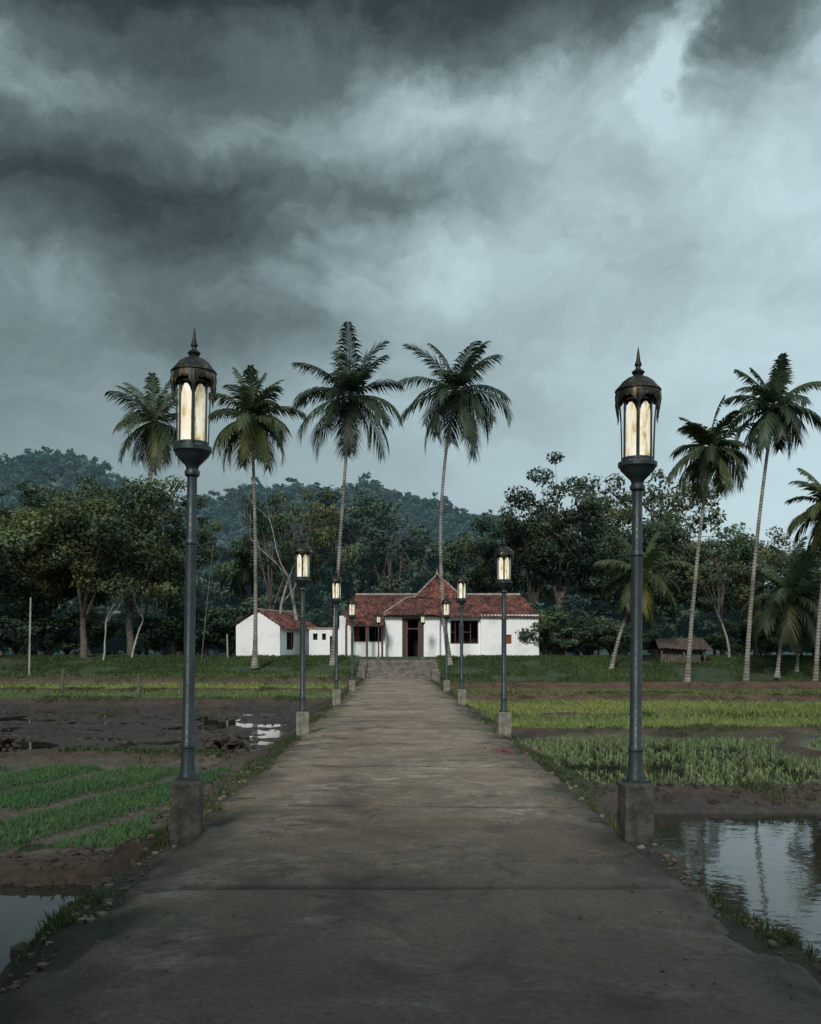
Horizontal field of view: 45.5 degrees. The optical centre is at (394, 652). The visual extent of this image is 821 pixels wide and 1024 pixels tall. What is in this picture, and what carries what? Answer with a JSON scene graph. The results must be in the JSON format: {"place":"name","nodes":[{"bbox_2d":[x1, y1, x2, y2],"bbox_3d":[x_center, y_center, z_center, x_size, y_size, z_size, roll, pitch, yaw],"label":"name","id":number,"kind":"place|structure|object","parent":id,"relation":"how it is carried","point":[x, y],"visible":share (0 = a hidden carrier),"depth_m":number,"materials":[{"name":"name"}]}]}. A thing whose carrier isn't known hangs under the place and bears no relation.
{"place":"outdoors","nodes":[
{"label":"outdoors","id":0,"kind":"place"},
{"bbox_2d":[0,885,94,973],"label":"paddy water","id":1,"kind":"structure","parent":0,"point":[21,910],"depth_m":8.40,"materials":[{"name":"grey liquid"}]},
{"bbox_2d":[13,783,160,852],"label":"paddy water","id":2,"kind":"structure","parent":0,"point":[31,848],"depth_m":11.02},
{"bbox_2d":[0,762,231,853],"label":"nursery rice bed","id":3,"kind":"object","parent":2,"relation":"on","point":[55,790],"visible":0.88,"depth_m":13.92,"materials":[{"name":"green plant"}]},
{"bbox_2d":[0,707,316,750],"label":"paddy water","id":4,"kind":"structure","parent":0,"point":[38,744],"depth_m":30.17,"materials":[{"name":"grey liquid"}]},
{"bbox_2d":[0,733,25,751],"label":"mud heap","id":5,"kind":"object","parent":4,"relation":"on","point":[8,743],"visible":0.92,"depth_m":20.33,"materials":[{"name":"brown soil"}]},
{"bbox_2d":[0,679,820,1023],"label":"concrete road","id":6,"kind":"structure","parent":0,"point":[400,821],"depth_m":6.35,"materials":[{"name":"grey concrete"}]},
{"bbox_2d":[17,696,819,1023],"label":"road grit","id":7,"kind":"object","parent":6,"relation":"on","point":[305,850],"visible":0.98,"depth_m":6.51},
{"bbox_2d":[483,747,540,752],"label":"fallen husks","id":8,"kind":"object","parent":6,"relation":"on","point":[497,749],"visible":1,"depth_m":16.90},
{"bbox_2d":[0,655,820,1023],"bbox_3d":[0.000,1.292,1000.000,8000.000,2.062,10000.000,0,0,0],"label":"ground","id":9,"kind":"structure","parent":0,"point":[794,741],"depth_m":23.37,"materials":[{"name":"soil"}]},
{"bbox_2d":[0,633,14,653],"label":"shrub","id":10,"kind":"object","parent":9,"relation":"on","point":[6,638],"visible":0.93,"depth_m":72.73,"materials":[{"name":"green plant"}]},
{"bbox_2d":[28,597,31,674],"bbox_3d":[-24.257,-0.950,65.009,0.216,5.502,0.145,0,0,-23],"label":"wooden pole","id":11,"kind":"object","parent":9,"relation":"on","point":[29,659],"visible":0.84,"depth_m":64.96,"materials":[{"name":"grey wood"}]},
{"bbox_2d":[0,504,62,616],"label":"broadleaf tree","id":12,"kind":"object","parent":9,"relation":"on","point":[8,574],"visible":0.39,"depth_m":73.42,"materials":[{"name":"green plant"}]},
{"bbox_2d":[0,607,79,654],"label":"shrub","id":13,"kind":"object","parent":9,"relation":"on","point":[20,625],"visible":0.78,"depth_m":74.26,"materials":[{"name":"green plant"}]},
{"bbox_2d":[0,510,83,614],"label":"broadleaf tree","id":14,"kind":"object","parent":9,"relation":"on","point":[4,597],"visible":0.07,"depth_m":77.67,"materials":[{"name":"green plant"}]},
{"bbox_2d":[0,479,113,655],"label":"broadleaf tree","id":15,"kind":"object","parent":9,"relation":"on","point":[41,501],"visible":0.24,"depth_m":74.61,"materials":[{"name":"green plant"}]},
{"bbox_2d":[61,669,63,695],"bbox_3d":[-15.289,1.575,45.003,0.152,1.653,0.132,0,0,-23],"label":"fence post","id":16,"kind":"object","parent":9,"relation":"on","point":[62,684],"visible":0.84,"depth_m":44.96,"materials":[{"name":"grey wood"}]},
{"bbox_2d":[34,609,123,654],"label":"shrub","id":17,"kind":"object","parent":9,"relation":"on","point":[95,627],"visible":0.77,"depth_m":75.45,"materials":[{"name":"green plant"}]},
{"bbox_2d":[0,496,182,657],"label":"broadleaf tree","id":18,"kind":"object","parent":9,"relation":"on","point":[15,534],"visible":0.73,"depth_m":71.14,"materials":[{"name":"green plant"}]},
{"bbox_2d":[102,569,128,659],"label":"bare tree","id":19,"kind":"object","parent":9,"relation":"on","point":[104,653],"visible":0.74,"depth_m":71.04,"materials":[{"name":"grey plant"}]},
{"bbox_2d":[41,473,222,654],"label":"broadleaf tree","id":20,"kind":"object","parent":9,"relation":"on","point":[141,494],"visible":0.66,"depth_m":73.01,"materials":[{"name":"green plant"}]},
{"bbox_2d":[137,674,140,697],"bbox_3d":[-10.515,1.625,40.204,0.161,1.554,0.134,0,0,23],"label":"fence post","id":21,"kind":"object","parent":9,"relation":"on","point":[138,687],"visible":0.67,"depth_m":40.16,"materials":[{"name":"grey wood"}]},
{"bbox_2d":[129,556,155,657],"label":"bare tree","id":22,"kind":"object","parent":9,"relation":"on","point":[133,648],"visible":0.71,"depth_m":72.35,"materials":[{"name":"grey plant"}]},
{"bbox_2d":[104,372,182,654],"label":"coconut palm","id":23,"kind":"object","parent":9,"relation":"on","point":[156,437],"visible":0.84,"depth_m":80.94,"materials":[{"name":"green plant"}]},
{"bbox_2d":[116,614,200,654],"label":"shrub","id":24,"kind":"object","parent":9,"relation":"on","point":[152,637],"visible":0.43,"depth_m":76.96,"materials":[{"name":"green plant"}]},
{"bbox_2d":[0,686,332,698],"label":"rice seedlings","id":25,"kind":"object","parent":9,"relation":"on","point":[105,693],"visible":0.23,"depth_m":47.39,"materials":[{"name":"green plant"}]},
{"bbox_2d":[0,681,346,688],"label":"rice seedlings","id":26,"kind":"object","parent":9,"relation":"on","point":[310,685],"visible":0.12,"depth_m":58.82,"materials":[{"name":"green plant"}]},
{"bbox_2d":[0,671,349,677],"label":"rice seedlings","id":27,"kind":"object","parent":9,"relation":"on","point":[178,675],"visible":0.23,"depth_m":64.84,"materials":[{"name":"green plant"}]},
{"bbox_2d":[121,515,238,654],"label":"broadleaf tree","id":28,"kind":"object","parent":9,"relation":"on","point":[171,603],"visible":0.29,"depth_m":77.85,"materials":[{"name":"green plant"}]},
{"bbox_2d":[142,604,241,655],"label":"shrub","id":29,"kind":"object","parent":9,"relation":"on","point":[178,618],"visible":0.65,"depth_m":76.48,"materials":[{"name":"green plant"}]},
{"bbox_2d":[169,326,216,844],"bbox_3d":[-1.936,-0.450,9.252,0.457,5.300,0.481,1,0,-3],"label":"street lamp","id":30,"kind":"object","parent":9,"relation":"on","point":[194,374],"visible":1,"depth_m":9.18,"materials":[{"name":"metal"}]},
{"bbox_2d":[201,544,213,662],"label":"wooden pole","id":31,"kind":"object","parent":9,"relation":"on","point":[206,605],"visible":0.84,"depth_m":68.98,"materials":[{"name":"brown wood"}]},
{"bbox_2d":[181,605,250,656],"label":"shrub","id":32,"kind":"object","parent":9,"relation":"on","point":[241,612],"visible":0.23,"depth_m":78.33,"materials":[{"name":"green plant"}]},
{"bbox_2d":[197,731,254,751],"bbox_3d":[-3.577,1.902,20.593,1.254,0.522,0.837,0,0,0],"label":"mud heap","id":33,"kind":"object","parent":9,"relation":"on","point":[224,742],"visible":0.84,"depth_m":20.47,"materials":[{"name":"brown soil"}]},
{"bbox_2d":[226,634,228,657],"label":"wooden pole","id":34,"kind":"object","parent":9,"relation":"on","point":[227,644],"visible":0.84,"depth_m":71.96,"materials":[{"name":"wood"}]},
{"bbox_2d":[211,532,275,605],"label":"coconut palm","id":35,"kind":"object","parent":9,"relation":"on","point":[242,577],"visible":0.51,"depth_m":85.50,"materials":[{"name":"green plant"}]},
{"bbox_2d":[208,364,308,667],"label":"coconut palm","id":36,"kind":"object","parent":9,"relation":"on","point":[252,407],"visible":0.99,"depth_m":66.12,"materials":[{"name":"green plant"}]},
{"bbox_2d":[220,458,312,620],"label":"bare tree","id":37,"kind":"object","parent":9,"relation":"on","point":[292,599],"visible":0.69,"depth_m":78.01,"materials":[{"name":"grey plant"}]},
{"bbox_2d":[231,608,318,656],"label":"white cottage","id":38,"kind":"structure","parent":9,"relation":"on","point":[278,634],"depth_m":74.48,"materials":[{"name":"paint"}]},
{"bbox_2d":[289,632,292,649],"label":"window frame","id":39,"kind":"structure","parent":38,"relation":"in","point":[289,632],"depth_m":75.62,"materials":[{"name":"brown wood"}]},
{"bbox_2d":[230,492,325,609],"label":"broadleaf tree","id":40,"kind":"object","parent":9,"relation":"on","point":[245,549],"visible":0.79,"depth_m":83.36,"materials":[{"name":"green plant"}]},
{"bbox_2d":[242,485,329,613],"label":"bare tree","id":41,"kind":"object","parent":9,"relation":"on","point":[282,600],"visible":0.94,"depth_m":76.94,"materials":[{"name":"grey plant"}]},
{"bbox_2d":[292,531,312,736],"bbox_3d":[-1.970,-0.235,20.900,0.436,4.770,0.485,0,0,-3],"label":"street lamp","id":42,"kind":"object","parent":9,"relation":"on","point":[302,580],"visible":0.98,"depth_m":20.82,"materials":[{"name":"metal"}]},
{"bbox_2d":[258,488,363,613],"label":"broadleaf tree","id":43,"kind":"object","parent":9,"relation":"on","point":[324,535],"visible":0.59,"depth_m":87.80,"materials":[{"name":"green plant"}]},
{"bbox_2d":[313,634,331,652],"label":"dark backing","id":44,"kind":"object","parent":9,"relation":"on","point":[315,636],"visible":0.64,"depth_m":75.60,"materials":[{"name":"black"}]},
{"bbox_2d":[309,629,338,655],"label":"wall","id":45,"kind":"structure","parent":9,"relation":"on","point":[319,646],"depth_m":75.20,"materials":[{"name":"white paint"}]},
{"bbox_2d":[329,567,343,705],"bbox_3d":[-1.970,-0.364,33.000,0.481,5.088,0.461,0,0,-3],"label":"street lamp","id":46,"kind":"object","parent":9,"relation":"on","point":[336,580],"visible":0.99,"depth_m":32.93,"materials":[{"name":"metal"}]},
{"bbox_2d":[290,321,405,664],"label":"coconut palm","id":47,"kind":"object","parent":9,"relation":"on","point":[347,411],"visible":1,"depth_m":68.19,"materials":[{"name":"green plant"}]},
{"bbox_2d":[347,595,356,690],"bbox_3d":[-1.950,-0.299,44.600,0.454,4.929,0.482,0,0,-3],"label":"street lamp","id":48,"kind":"object","parent":9,"relation":"on","point":[351,603],"visible":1,"depth_m":44.52,"materials":[{"name":"metal"}]},
{"bbox_2d":[345,625,382,656],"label":"porch posts","id":49,"kind":"object","parent":9,"relation":"on","point":[366,641],"visible":0.64,"depth_m":73.35,"materials":[{"name":"brown wood"}]},
{"bbox_2d":[376,611,381,658],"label":"street lamp","id":50,"kind":"object","parent":9,"relation":"on","point":[378,621],"visible":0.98,"depth_m":71.92,"materials":[{"name":"metal"}]},
{"bbox_2d":[357,660,439,681],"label":"entrance steps","id":51,"kind":"structure","parent":9,"relation":"on","point":[402,669],"depth_m":66.40,"materials":[{"name":"stone"}]},
{"bbox_2d":[0,485,813,655],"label":"background woods","id":52,"kind":"object","parent":9,"relation":"on","point":[414,571],"visible":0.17,"depth_m":96.96,"materials":[{"name":"green plant"}]},
{"bbox_2d":[0,587,813,655],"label":"undergrowth","id":53,"kind":"object","parent":9,"relation":"on","point":[677,626],"visible":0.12,"depth_m":85.46,"materials":[{"name":"green plant"}]},
{"bbox_2d":[0,654,820,682],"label":"lawn grass","id":54,"kind":"structure","parent":9,"relation":"on","point":[172,667],"depth_m":68.63,"materials":[{"name":"green plant"}]},
{"bbox_2d":[0,675,820,886],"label":"bund grass","id":55,"kind":"structure","parent":9,"relation":"on","point":[155,751],"depth_m":30.88,"materials":[{"name":"green plant"}]},
{"bbox_2d":[0,704,820,959],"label":"mud clods","id":56,"kind":"object","parent":9,"relation":"on","point":[91,854],"visible":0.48,"depth_m":13.95,"materials":[{"name":"brown soil"}]},
{"bbox_2d":[0,692,820,991],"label":"edge rubble","id":57,"kind":"object","parent":9,"relation":"on","point":[43,963],"visible":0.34,"depth_m":7.39,"materials":[{"name":"grey stone"}]},
{"bbox_2d":[420,612,425,658],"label":"street lamp","id":58,"kind":"object","parent":9,"relation":"on","point":[422,618],"visible":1,"depth_m":71.94,"materials":[{"name":"metal"}]},
{"bbox_2d":[339,604,538,656],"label":"walls","id":59,"kind":"structure","parent":9,"relation":"on","point":[489,635],"depth_m":74.65,"materials":[{"name":"white paint"}]},
{"bbox_2d":[354,618,477,656],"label":"door and window frames","id":60,"kind":"structure","parent":59,"relation":"attached to","point":[405,628],"depth_m":74.67,"materials":[{"name":"brown wood"}]},
{"bbox_2d":[355,627,510,643],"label":"shutters","id":61,"kind":"object","parent":60,"relation":"attached to","point":[508,639],"visible":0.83,"depth_m":75.14,"materials":[{"name":"brown wood"}]},
{"bbox_2d":[360,620,476,656],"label":"interior","id":62,"kind":"object","parent":59,"relation":"attached to","point":[412,642],"depth_m":77.00,"materials":[{"name":"black"}]},
{"bbox_2d":[344,575,539,625],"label":"roof","id":63,"kind":"structure","parent":59,"relation":"on","point":[426,600],"depth_m":76.33,"materials":[{"name":"tile"}]},
{"bbox_2d":[355,570,519,612],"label":"ridge tiles","id":64,"kind":"object","parent":63,"relation":"attached to","point":[411,594],"visible":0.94,"depth_m":78.95,"materials":[{"name":"red tile"}]},
{"bbox_2d":[441,593,450,691],"bbox_3d":[2.350,-0.299,44.600,0.470,4.929,0.474,0,0,-3],"label":"street lamp","id":65,"kind":"object","parent":9,"relation":"on","point":[446,602],"visible":1,"depth_m":44.55,"materials":[{"name":"metal"}]},
{"bbox_2d":[397,340,514,665],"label":"coconut palm","id":66,"kind":"object","parent":9,"relation":"on","point":[462,401],"visible":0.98,"depth_m":68.99,"materials":[{"name":"green plant"}]},
{"bbox_2d":[455,567,468,706],"bbox_3d":[2.250,-0.364,33.000,0.463,5.088,0.478,0,0,-3],"label":"street lamp","id":67,"kind":"object","parent":9,"relation":"on","point":[461,580],"visible":0.98,"depth_m":32.93,"materials":[{"name":"metal"}]},
{"bbox_2d":[442,531,547,592],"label":"broadleaf tree","id":68,"kind":"object","parent":9,"relation":"on","point":[480,573],"visible":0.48,"depth_m":91.07,"materials":[{"name":"green plant"}]},
{"bbox_2d":[494,536,513,737],"bbox_3d":[2.330,-0.203,20.900,0.462,4.690,0.478,0,0,-3],"label":"street lamp","id":69,"kind":"object","parent":9,"relation":"on","point":[502,564],"visible":1,"depth_m":20.81,"materials":[{"name":"metal"}]},
{"bbox_2d":[468,498,575,603],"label":"broadleaf tree","id":70,"kind":"object","parent":9,"relation":"on","point":[523,527],"visible":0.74,"depth_m":84.50,"materials":[{"name":"green plant"}]},
{"bbox_2d":[469,451,620,654],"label":"broadleaf tree","id":71,"kind":"object","parent":9,"relation":"on","point":[586,510],"visible":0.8,"depth_m":83.52,"materials":[{"name":"green plant"}]},
{"bbox_2d":[515,610,594,654],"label":"shrub","id":72,"kind":"object","parent":9,"relation":"on","point":[569,628],"visible":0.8,"depth_m":74.36,"materials":[{"name":"green plant"}]},
{"bbox_2d":[535,603,616,654],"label":"shrub","id":73,"kind":"object","parent":9,"relation":"on","point":[549,609],"visible":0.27,"depth_m":77.54,"materials":[{"name":"green plant"}]},
{"bbox_2d":[541,616,624,654],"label":"shrub","id":74,"kind":"object","parent":9,"relation":"on","point":[599,620],"visible":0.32,"depth_m":78.95,"materials":[{"name":"green plant"}]},
{"bbox_2d":[522,492,676,654],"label":"broadleaf tree","id":75,"kind":"object","parent":9,"relation":"on","point":[626,518],"visible":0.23,"depth_m":87.67,"materials":[{"name":"green plant"}]},
{"bbox_2d":[586,621,663,654],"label":"shrub","id":76,"kind":"object","parent":9,"relation":"on","point":[626,636],"visible":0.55,"depth_m":78.39,"materials":[{"name":"green plant"}]},
{"bbox_2d":[614,346,661,843],"bbox_3d":[2.284,-0.364,9.251,0.477,5.088,0.467,0,0,-3],"label":"street lamp","id":77,"kind":"object","parent":9,"relation":"on","point":[638,392],"visible":0.99,"depth_m":9.18,"materials":[{"name":"metal"}]},
{"bbox_2d":[570,518,705,623],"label":"palm tree","id":78,"kind":"object","parent":9,"relation":"on","point":[650,531],"visible":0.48,"depth_m":82.48,"materials":[{"name":"green plant"}]},
{"bbox_2d":[466,698,820,714],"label":"rice seedlings","id":79,"kind":"object","parent":9,"relation":"on","point":[603,706],"visible":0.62,"depth_m":36.90,"materials":[{"name":"green plant"}]},
{"bbox_2d":[593,531,698,669],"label":"coconut palm","id":80,"kind":"object","parent":9,"relation":"on","point":[651,557],"visible":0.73,"depth_m":67.39,"materials":[{"name":"green plant"}]},
{"bbox_2d":[486,707,820,728],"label":"rice seedlings","id":81,"kind":"object","parent":9,"relation":"on","point":[612,720],"visible":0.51,"depth_m":29.82,"materials":[{"name":"green plant"}]},
{"bbox_2d":[581,468,752,595],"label":"broadleaf tree","id":82,"kind":"object","parent":9,"relation":"on","point":[660,496],"visible":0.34,"depth_m":96.06,"materials":[{"name":"green plant"}]},
{"bbox_2d":[519,733,820,785],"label":"rice seedlings","id":83,"kind":"object","parent":9,"relation":"on","point":[729,762],"visible":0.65,"depth_m":19.77,"materials":[{"name":"green plant"}]},
{"bbox_2d":[624,510,721,634],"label":"broadleaf tree","id":84,"kind":"object","parent":9,"relation":"on","point":[676,549],"visible":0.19,"depth_m":84.01,"materials":[{"name":"green plant"}]},
{"bbox_2d":[646,638,711,662],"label":"wooden shed","id":85,"kind":"structure","parent":9,"relation":"on","point":[665,650],"depth_m":70.00,"materials":[{"name":"brown plant"}]},
{"bbox_2d":[664,395,764,681],"bbox_3d":[20.308,-7.085,62.294,5.809,18.605,5.705,0,0,-19],"label":"coconut palm","id":86,"kind":"object","parent":9,"relation":"on","point":[717,456],"visible":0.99,"depth_m":61.91,"materials":[{"name":"green plant"}]},
{"bbox_2d":[703,544,732,657],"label":"bare tree","id":87,"kind":"object","parent":9,"relation":"on","point":[727,640],"visible":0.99,"depth_m":71.61,"materials":[{"name":"grey plant"}]},
{"bbox_2d":[674,524,785,654],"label":"broadleaf tree","id":88,"kind":"object","parent":9,"relation":"on","point":[730,556],"visible":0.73,"depth_m":81.44,"materials":[{"name":"green plant"}]},
{"bbox_2d":[698,621,779,654],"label":"shrub","id":89,"kind":"object","parent":9,"relation":"on","point":[717,635],"visible":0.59,"depth_m":75.32,"materials":[{"name":"green plant"}]},
{"bbox_2d":[687,525,820,654],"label":"broadleaf tree","id":90,"kind":"object","parent":9,"relation":"on","point":[769,553],"visible":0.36,"depth_m":82.28,"materials":[{"name":"green plant"}]},
{"bbox_2d":[722,352,820,681],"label":"coconut palm","id":91,"kind":"object","parent":9,"relation":"on","point":[780,418],"visible":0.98,"depth_m":59.79,"materials":[{"name":"green plant"}]},
{"bbox_2d":[733,609,809,654],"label":"shrub","id":92,"kind":"object","parent":9,"relation":"on","point":[770,642],"visible":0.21,"depth_m":73.40,"materials":[{"name":"green plant"}]},
{"bbox_2d":[739,536,820,677],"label":"coconut palm","id":93,"kind":"object","parent":9,"relation":"on","point":[788,607],"visible":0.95,"depth_m":63.50,"materials":[{"name":"green plant"}]},
{"bbox_2d":[757,536,820,672],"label":"coconut palm","id":94,"kind":"object","parent":9,"relation":"on","point":[807,578],"visible":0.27,"depth_m":66.69,"materials":[{"name":"green plant"}]},
{"bbox_2d":[768,555,820,654],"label":"broadleaf tree","id":95,"kind":"object","parent":9,"relation":"on","point":[818,576],"visible":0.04,"depth_m":79.02,"materials":[{"name":"green plant"}]},
{"bbox_2d":[772,623,820,654],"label":"shrub","id":96,"kind":"object","parent":9,"relation":"on","point":[813,648],"visible":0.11,"depth_m":73.25,"materials":[{"name":"green plant"}]},
{"bbox_2d":[785,468,820,681],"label":"coconut palm","id":97,"kind":"object","parent":9,"relation":"on","point":[812,513],"visible":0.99,"depth_m":57.84,"materials":[{"name":"green plant"}]},
{"bbox_2d":[0,474,820,654],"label":"forested hill","id":98,"kind":"structure","parent":0,"point":[47,478],"depth_m":139.66,"materials":[{"name":"green plant"}]},
{"bbox_2d":[0,446,820,652],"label":"hill forest","id":99,"kind":"object","parent":98,"relation":"on","point":[66,468],"visible":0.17,"depth_m":254.35,"materials":[{"name":"green plant"}]},
{"bbox_2d":[0,0,820,549],"label":"sky","id":100,"kind":"structure","parent":0,"point":[570,187],"materials":[{"name":"grey"}]},
{"bbox_2d":[4,677,820,967],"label":"verge grass","id":101,"kind":"structure","parent":0,"point":[780,935],"depth_m":9.37,"materials":[{"name":"green plant"}]},
{"bbox_2d":[453,687,820,695],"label":"field grass","id":102,"kind":"structure","parent":0,"point":[672,690],"depth_m":50.87,"materials":[{"name":"green plant"}]},
{"bbox_2d":[520,739,820,785],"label":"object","id":103,"kind":"structure","parent":0,"point":[612,764],"depth_m":19.11,"materials":[{"name":"green plant"}]},
{"bbox_2d":[607,813,820,959],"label":"paddy water","id":104,"kind":"structure","parent":0,"point":[764,866],"depth_m":10.37,"materials":[{"name":"grey liquid"}]},
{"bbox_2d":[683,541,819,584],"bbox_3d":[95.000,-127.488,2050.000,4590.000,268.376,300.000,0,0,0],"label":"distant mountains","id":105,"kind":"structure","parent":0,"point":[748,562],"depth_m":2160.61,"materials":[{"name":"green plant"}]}
]}

